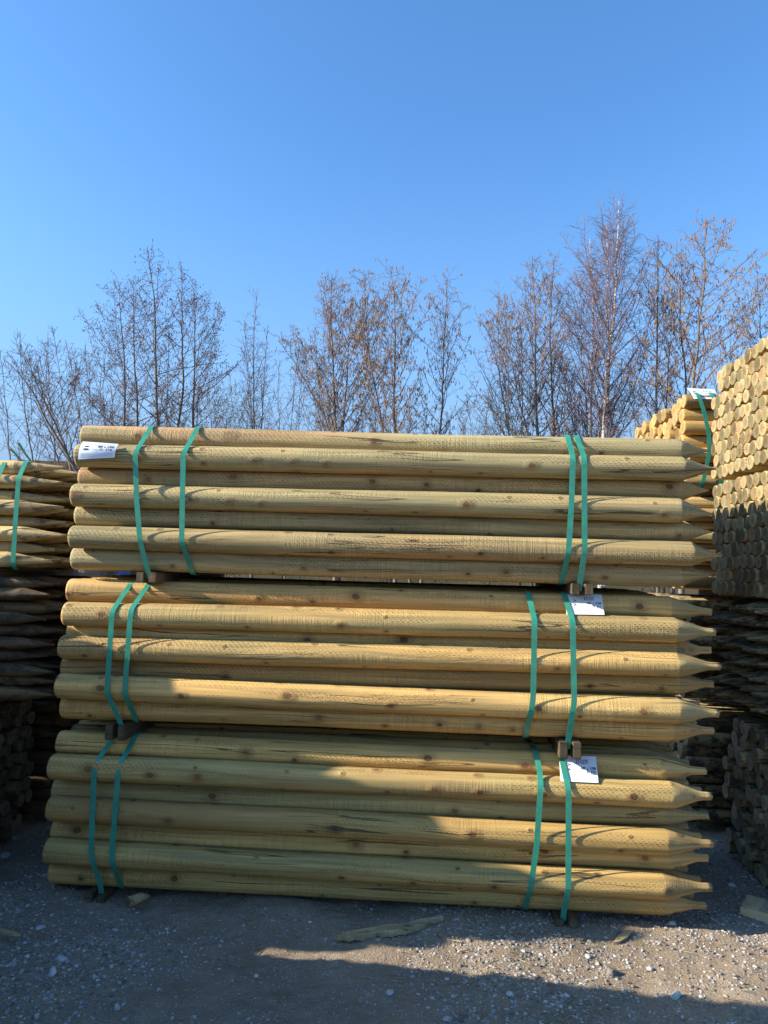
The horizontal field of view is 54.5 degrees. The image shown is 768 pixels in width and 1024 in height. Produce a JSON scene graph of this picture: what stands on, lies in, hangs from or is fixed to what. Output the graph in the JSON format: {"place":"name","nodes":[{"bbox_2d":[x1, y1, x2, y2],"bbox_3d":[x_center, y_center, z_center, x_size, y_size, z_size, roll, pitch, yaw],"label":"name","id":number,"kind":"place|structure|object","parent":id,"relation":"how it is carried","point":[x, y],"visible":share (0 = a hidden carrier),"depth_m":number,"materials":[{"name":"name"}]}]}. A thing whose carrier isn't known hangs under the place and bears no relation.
{"place":"outdoors","nodes":[
{"label":"outdoors","id":0,"kind":"place"},
{"bbox_2d":[0,460,767,1023],"bbox_3d":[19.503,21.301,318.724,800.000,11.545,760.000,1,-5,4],"label":"ground","id":1,"kind":"structure","parent":0,"point":[346,998],"depth_m":2.65,"materials":[{"name":"grey gravel"}]},
{"bbox_2d":[0,852,10,859],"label":"stone","id":2,"kind":"object","parent":1,"relation":"on","point":[5,855],"visible":1,"depth_m":3.48,"materials":[{"name":"grey stone"}]},
{"bbox_2d":[0,929,20,935],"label":"wood chip","id":3,"kind":"object","parent":1,"relation":"on","point":[8,932],"visible":1,"depth_m":2.73,"materials":[{"name":"brown wood"}]},
{"bbox_2d":[0,700,34,838],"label":"post bundle","id":4,"kind":"object","parent":1,"relation":"on","point":[16,740],"visible":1,"depth_m":3.68,"materials":[{"name":"brown wood"}]},
{"bbox_2d":[0,575,90,701],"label":"post bundle","id":5,"kind":"object","parent":4,"relation":"on","point":[33,628],"visible":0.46,"depth_m":3.42,"materials":[{"name":"brown wood"}]},
{"bbox_2d":[0,443,77,575],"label":"post bundle","id":6,"kind":"object","parent":5,"relation":"on","point":[37,510],"visible":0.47,"depth_m":3.49,"materials":[{"name":"brown wood"}]},
{"bbox_2d":[35,925,45,929],"bbox_3d":[-1.299,1.571,2.818,0.038,0.014,0.025,4,-5,-26],"label":"stone","id":7,"kind":"object","parent":1,"relation":"on","point":[38,927],"visible":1,"depth_m":2.81,"materials":[{"name":"grey stone"}]},
{"bbox_2d":[0,335,101,469],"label":"willow tree","id":8,"kind":"object","parent":1,"relation":"on","point":[26,425],"visible":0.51,"depth_m":16.49,"materials":[{"name":"brown plant"}]},
{"bbox_2d":[48,966,56,976],"bbox_3d":[-1.113,1.547,2.503,0.027,0.035,0.039,3,-5,-13],"label":"stone","id":9,"kind":"object","parent":1,"relation":"on","point":[52,971],"visible":0.97,"depth_m":2.50,"materials":[{"name":"grey stone"}]},
{"bbox_2d":[17,693,89,822],"bbox_3d":[-2.383,1.338,4.386,1.767,0.747,0.751,1,-5,4],"label":"post bundle","id":10,"kind":"object","parent":1,"relation":"on","point":[48,724],"visible":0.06,"depth_m":4.01,"materials":[{"name":"brown wood"}]},
{"bbox_2d":[54,954,67,962],"bbox_3d":[-1.122,1.554,2.590,0.047,0.031,0.036,1,-5,12],"label":"stone","id":11,"kind":"object","parent":1,"relation":"on","point":[60,958],"visible":1,"depth_m":2.58,"materials":[{"name":"grey stone"}]},
{"bbox_2d":[3,328,127,471],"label":"willow tree","id":12,"kind":"object","parent":1,"relation":"on","point":[64,451],"visible":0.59,"depth_m":13.07,"materials":[{"name":"brown plant"}]},
{"bbox_2d":[43,326,146,464],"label":"willow tree","id":13,"kind":"object","parent":1,"relation":"on","point":[75,394],"visible":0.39,"depth_m":18.10,"materials":[{"name":"brown plant"}]},
{"bbox_2d":[73,569,136,576],"bbox_3d":[-5.125,1.633,13.239,1.338,1.434,1.084,1,-5,4],"label":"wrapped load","id":14,"kind":"object","parent":1,"relation":"on","point":[87,573],"visible":0.01,"depth_m":12.78},
{"bbox_2d":[113,1003,119,1010],"bbox_3d":[-0.831,1.538,2.314,0.018,0.028,0.022,5,-6,-37],"label":"stone","id":15,"kind":"object","parent":1,"relation":"on","point":[116,1007],"visible":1,"depth_m":2.31,"materials":[{"name":"grey stone"}]},
{"bbox_2d":[93,386,142,425],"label":"bare shrub","id":16,"kind":"object","parent":1,"relation":"on","point":[119,410],"visible":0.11,"depth_m":21.76,"materials":[{"name":"brown plant"}]},
{"bbox_2d":[118,571,129,574],"bbox_3d":[-4.292,1.571,12.195,0.112,1.429,0.286,1,-5,4],"label":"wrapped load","id":17,"kind":"object","parent":1,"relation":"on","point":[124,572],"visible":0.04,"depth_m":12.17},
{"bbox_2d":[125,892,149,906],"bbox_3d":[-0.990,1.562,3.010,0.041,0.041,0.103,-2,-9,39],"label":"log stub","id":18,"kind":"object","parent":1,"relation":"on","point":[136,899],"visible":1,"depth_m":2.98,"materials":[{"name":"beige wood"}]},
{"bbox_2d":[90,274,185,426],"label":"alder tree","id":19,"kind":"object","parent":1,"relation":"on","point":[137,397],"visible":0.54,"depth_m":17.89,"materials":[{"name":"brown plant"}]},
{"bbox_2d":[66,272,214,426],"bbox_3d":[-5.792,-1.402,17.288,3.085,8.254,2.726,4,-5,-25],"label":"alder tree","id":20,"kind":"object","parent":1,"relation":"on","point":[123,344],"visible":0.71,"depth_m":17.12,"materials":[{"name":"brown plant"}]},
{"bbox_2d":[138,330,190,426],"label":"alder tree","id":21,"kind":"object","parent":1,"relation":"on","point":[167,397],"visible":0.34,"depth_m":18.42,"materials":[{"name":"brown plant"}]},
{"bbox_2d":[108,239,227,427],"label":"alder tree","id":22,"kind":"object","parent":1,"relation":"on","point":[157,417],"visible":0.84,"depth_m":16.69,"materials":[{"name":"brown plant"}]},
{"bbox_2d":[151,390,191,427],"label":"bare shrub","id":23,"kind":"object","parent":1,"relation":"on","point":[173,425],"visible":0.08,"depth_m":22.23,"materials":[{"name":"brown plant"}]},
{"bbox_2d":[133,262,217,427],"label":"alder tree","id":24,"kind":"object","parent":1,"relation":"on","point":[182,394],"visible":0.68,"depth_m":16.96,"materials":[{"name":"brown plant"}]},
{"bbox_2d":[161,278,247,427],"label":"alder tree","id":25,"kind":"object","parent":1,"relation":"on","point":[199,389],"visible":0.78,"depth_m":17.35,"materials":[{"name":"brown plant"}]},
{"bbox_2d":[190,384,242,576],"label":"bare shrub","id":26,"kind":"object","parent":1,"relation":"on","point":[209,403],"visible":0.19,"depth_m":19.73,"materials":[{"name":"brown plant"}]},
{"bbox_2d":[211,370,263,577],"bbox_3d":[-4.172,-0.487,21.241,1.882,7.142,2.124,4,-5,-30],"label":"bare shrub","id":27,"kind":"object","parent":1,"relation":"on","point":[232,405],"visible":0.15,"depth_m":21.24,"materials":[{"name":"brown plant"}]},
{"bbox_2d":[232,288,278,577],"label":"bare tree","id":28,"kind":"object","parent":1,"relation":"on","point":[253,424],"visible":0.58,"depth_m":18.21,"materials":[{"name":"brown plant"}]},
{"bbox_2d":[263,353,312,578],"bbox_3d":[-2.445,-0.603,18.986,1.485,7.113,1.720,6,-6,-43],"label":"bare shrub","id":29,"kind":"object","parent":1,"relation":"on","point":[298,406],"visible":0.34,"depth_m":19.13,"materials":[{"name":"brown plant"}]},
{"bbox_2d":[291,386,362,580],"bbox_3d":[-1.581,-0.196,19.718,2.052,6.468,1.876,-1,-5,29],"label":"bare shrub","id":30,"kind":"object","parent":1,"relation":"on","point":[315,416],"visible":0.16,"depth_m":19.91,"materials":[{"name":"brown plant"}]},
{"bbox_2d":[275,269,392,581],"bbox_3d":[-1.015,-1.257,16.657,2.714,8.161,2.602,5,-5,-33],"label":"alder tree","id":31,"kind":"object","parent":1,"relation":"on","point":[333,397],"visible":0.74,"depth_m":16.45,"materials":[{"name":"brown plant"}]},
{"bbox_2d":[342,373,393,581],"bbox_3d":[-0.569,-0.380,18.761,1.602,6.745,1.771,5,-6,-41],"label":"bare shrub","id":32,"kind":"object","parent":1,"relation":"on","point":[368,428],"visible":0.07,"depth_m":19.02,"materials":[{"name":"brown plant"}]},
{"bbox_2d":[42,719,713,928],"bbox_3d":[-0.026,1.332,3.536,2.738,0.683,1.139,1,-5,4],"label":"post bundle","id":33,"kind":"object","parent":1,"relation":"on","point":[515,821],"visible":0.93,"depth_m":3.03,"materials":[{"name":"brown wood"}]},
{"bbox_2d":[54,574,721,759],"bbox_3d":[0.008,0.677,3.587,2.757,0.678,1.139,1,-5,4],"label":"post bundle","id":34,"kind":"object","parent":33,"relation":"on","point":[562,671],"visible":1,"depth_m":3.08,"materials":[{"name":"brown wood"}]},
{"bbox_2d":[67,425,722,594],"bbox_3d":[0.042,0.017,3.606,2.752,0.690,1.203,1,-5,4],"label":"post bundle","id":35,"kind":"object","parent":34,"relation":"on","point":[574,514],"visible":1,"depth_m":3.12,"materials":[{"name":"brown wood"}]},
{"bbox_2d":[0,859,767,1023],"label":"wood litter","id":36,"kind":"object","parent":1,"relation":"on","point":[386,966],"visible":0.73,"depth_m":2.65,"materials":[{"name":"wood"}]},
{"bbox_2d":[334,916,443,941],"bbox_3d":[0.032,1.585,2.827,0.466,0.020,0.068,3,-5,-22],"label":"wood offcut","id":37,"kind":"object","parent":1,"relation":"on","point":[382,931],"visible":1,"depth_m":2.81,"materials":[{"name":"brown wood"}]},
{"bbox_2d":[343,258,436,582],"bbox_3d":[-0.003,-1.319,15.938,2.190,8.204,1.734,1,-5,4],"label":"alder tree","id":38,"kind":"object","parent":1,"relation":"on","point":[393,371],"visible":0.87,"depth_m":15.96,"materials":[{"name":"brown plant"}]},
{"bbox_2d":[386,989,393,994],"bbox_3d":[0.019,1.567,2.431,0.026,0.013,0.032,0,-5,20],"label":"stone","id":39,"kind":"object","parent":1,"relation":"on","point":[389,991],"visible":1,"depth_m":2.43,"materials":[{"name":"grey stone"}]},
{"bbox_2d":[378,392,423,582],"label":"bare shrub","id":40,"kind":"object","parent":1,"relation":"on","point":[401,432],"visible":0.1,"depth_m":20.01,"materials":[{"name":"brown plant"}]},
{"bbox_2d":[385,400,478,583],"bbox_3d":[0.971,0.073,17.684,2.609,5.760,1.437,3,-5,-13],"label":"bare shrub","id":41,"kind":"object","parent":1,"relation":"on","point":[445,433],"visible":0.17,"depth_m":17.88,"materials":[{"name":"brown plant"}]},
{"bbox_2d":[405,265,471,582],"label":"alder tree","id":42,"kind":"object","parent":1,"relation":"on","point":[443,346],"visible":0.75,"depth_m":16.46,"materials":[{"name":"brown plant"}]},
{"bbox_2d":[442,1016,452,1021],"bbox_3d":[0.196,1.573,2.312,0.034,0.014,0.023,6,-6,-44],"label":"stone","id":43,"kind":"object","parent":1,"relation":"on","point":[448,1018],"visible":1,"depth_m":2.31,"materials":[{"name":"grey stone"}]},
{"bbox_2d":[452,395,503,584],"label":"bare shrub","id":44,"kind":"object","parent":1,"relation":"on","point":[468,409],"visible":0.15,"depth_m":21.39,"materials":[{"name":"brown plant"}]},
{"bbox_2d":[506,991,513,996],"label":"stone","id":45,"kind":"object","parent":1,"relation":"on","point":[509,993],"visible":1,"depth_m":2.42,"materials":[{"name":"grey stone"}]},
{"bbox_2d":[465,370,556,584],"bbox_3d":[2.938,-0.088,15.693,2.577,5.880,2.141,1,-5,4],"label":"bare shrub","id":46,"kind":"object","parent":1,"relation":"on","point":[498,420],"visible":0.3,"depth_m":15.82,"materials":[{"name":"brown plant"}]},
{"bbox_2d":[460,281,573,585],"bbox_3d":[2.974,-1.189,17.036,2.567,8.288,2.058,1,-5,4],"label":"alder tree","id":47,"kind":"object","parent":1,"relation":"on","point":[508,331],"visible":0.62,"depth_m":17.14,"materials":[{"name":"brown plant"}]},
{"bbox_2d":[478,255,577,436],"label":"alder tree","id":48,"kind":"object","parent":1,"relation":"on","point":[537,411],"visible":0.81,"depth_m":16.29,"materials":[{"name":"brown plant"}]},
{"bbox_2d":[509,251,589,436],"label":"alder tree","id":49,"kind":"object","parent":1,"relation":"on","point":[552,371],"visible":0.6,"depth_m":16.66,"materials":[{"name":"brown plant"}]},
{"bbox_2d":[540,379,593,587],"bbox_3d":[4.986,-0.177,19.818,1.959,6.813,1.967,1,-5,4],"label":"bare shrub","id":50,"kind":"object","parent":1,"relation":"on","point":[562,416],"visible":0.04,"depth_m":20.13,"materials":[{"name":"brown plant"}]},
{"bbox_2d":[536,237,632,437],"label":"birch tree","id":51,"kind":"object","parent":1,"relation":"on","point":[585,426],"visible":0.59,"depth_m":16.32,"materials":[{"name":"brown plant"}]},
{"bbox_2d":[544,335,654,586],"bbox_3d":[4.599,-0.556,16.976,2.931,7.120,1.926,-2,-5,35],"label":"tree","id":52,"kind":"object","parent":1,"relation":"on","point":[621,411],"visible":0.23,"depth_m":16.95,"materials":[{"name":"brown plant"}]},
{"bbox_2d":[607,966,615,975],"bbox_3d":[0.792,1.601,2.594,0.028,0.028,0.042,-1,-5,32],"label":"stone","id":53,"kind":"object","parent":1,"relation":"on","point":[611,971],"visible":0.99,"depth_m":2.58,"materials":[{"name":"white stone"}]},
{"bbox_2d":[546,191,691,587],"bbox_3d":[4.988,-2.032,16.167,3.015,9.935,2.682,1,-5,4],"label":"birch tree","id":54,"kind":"object","parent":1,"relation":"on","point":[608,337],"visible":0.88,"depth_m":15.91,"materials":[{"name":"brown plant"}]},
{"bbox_2d":[614,931,630,943],"bbox_3d":[0.902,1.613,2.826,0.126,0.007,0.028,6,-6,-43],"label":"wood chip","id":55,"kind":"object","parent":1,"relation":"on","point":[623,936],"visible":1,"depth_m":2.82,"materials":[{"name":"beige wood"}]},
{"bbox_2d":[622,380,675,593],"bbox_3d":[7.024,-0.147,20.290,1.905,6.943,2.010,0,-5,25],"label":"bare shrub","id":56,"kind":"object","parent":1,"relation":"on","point":[651,411],"visible":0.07,"depth_m":20.17,"materials":[{"name":"brown plant"}]},
{"bbox_2d":[614,238,701,592],"bbox_3d":[5.701,-1.564,15.723,1.735,8.980,1.360,1,-5,4],"label":"alder tree","id":57,"kind":"object","parent":1,"relation":"on","point":[657,589],"visible":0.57,"depth_m":15.96,"materials":[{"name":"brown plant"}]},
{"bbox_2d":[636,275,693,592],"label":"alder tree","id":58,"kind":"object","parent":1,"relation":"on","point":[663,590],"visible":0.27,"depth_m":16.98,"materials":[{"name":"brown plant"}]},
{"bbox_2d":[668,921,676,924],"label":"stone","id":59,"kind":"object","parent":1,"relation":"on","point":[671,922],"visible":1,"depth_m":2.96,"materials":[{"name":"grey stone"}]},
{"bbox_2d":[671,990,681,999],"bbox_3d":[0.966,1.598,2.466,0.037,0.032,0.027,1,-5,2],"label":"stone","id":60,"kind":"object","parent":1,"relation":"on","point":[676,995],"visible":1,"depth_m":2.46,"materials":[{"name":"white stone"}]},
{"bbox_2d":[593,209,767,593],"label":"alder tree","id":61,"kind":"object","parent":1,"relation":"on","point":[706,343],"visible":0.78,"depth_m":15.17,"materials":[{"name":"brown plant"}]},
{"bbox_2d":[651,238,726,593],"bbox_3d":[6.561,-1.549,16.136,1.553,9.058,1.427,5,-5,-33],"label":"alder tree","id":62,"kind":"object","parent":1,"relation":"on","point":[686,386],"visible":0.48,"depth_m":16.37,"materials":[{"name":"brown plant"}]},
{"bbox_2d":[667,696,767,823],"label":"post bundle","id":63,"kind":"object","parent":1,"relation":"on","point":[708,751],"visible":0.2,"depth_m":4.19,"materials":[{"name":"brown wood"}]},
{"bbox_2d":[650,593,755,707],"bbox_3d":[2.565,0.844,4.629,1.689,0.621,0.965,1,-5,4],"label":"post bundle","id":64,"kind":"object","parent":63,"relation":"on","point":[705,601],"visible":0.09,"depth_m":4.23,"materials":[{"name":"brown wood"}]},
{"bbox_2d":[642,497,765,598],"bbox_3d":[2.580,0.248,4.651,1.689,0.588,0.924,1,-5,4],"label":"post bundle","id":65,"kind":"object","parent":64,"relation":"on","point":[703,586],"visible":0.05,"depth_m":4.29,"materials":[{"name":"brown wood"}]},
{"bbox_2d":[635,388,725,496],"bbox_3d":[2.609,-0.342,4.899,1.690,0.650,1.370,1,-5,4],"label":"post bundle","id":66,"kind":"object","parent":65,"relation":"on","point":[689,418],"visible":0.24,"depth_m":4.33,"materials":[{"name":"brown wood"}]},
{"bbox_2d":[702,290,752,394],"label":"alder tree","id":67,"kind":"object","parent":1,"relation":"on","point":[716,354],"visible":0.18,"depth_m":17.68,"materials":[{"name":"brown plant"}]},
{"bbox_2d":[717,265,767,364],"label":"alder tree","id":68,"kind":"object","parent":1,"relation":"on","point":[748,325],"visible":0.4,"depth_m":16.44,"materials":[{"name":"brown plant"}]},
{"bbox_2d":[722,718,767,886],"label":"post bundle","id":69,"kind":"object","parent":1,"relation":"on","point":[745,784],"visible":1,"depth_m":3.50,"materials":[{"name":"brown wood"}]},
{"bbox_2d":[705,598,767,714],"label":"post bundle","id":70,"kind":"object","parent":69,"relation":"on","point":[744,627],"visible":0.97,"depth_m":3.62,"materials":[{"name":"brown wood"}]},
{"bbox_2d":[711,471,767,598],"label":"post bundle","id":71,"kind":"object","parent":70,"relation":"on","point":[740,534],"visible":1,"depth_m":3.59,"materials":[{"name":"brown wood"}]},
{"bbox_2d":[711,336,767,479],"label":"post bundle","id":72,"kind":"object","parent":71,"relation":"on","point":[739,426],"visible":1,"depth_m":3.63,"materials":[{"name":"brown wood"}]},
{"bbox_2d":[740,894,767,922],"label":"timber block","id":73,"kind":"object","parent":1,"relation":"on","point":[754,907],"depth_m":3.07,"materials":[{"name":"brown wood"}]},
{"bbox_2d":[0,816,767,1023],"bbox_3d":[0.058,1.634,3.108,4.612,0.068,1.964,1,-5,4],"label":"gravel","id":74,"kind":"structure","parent":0,"point":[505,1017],"depth_m":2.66,"materials":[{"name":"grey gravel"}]},
{"bbox_2d":[0,0,767,460],"label":"sky","id":75,"kind":"structure","parent":0,"point":[271,147],"materials":[{"name":"blue"}]}
]}

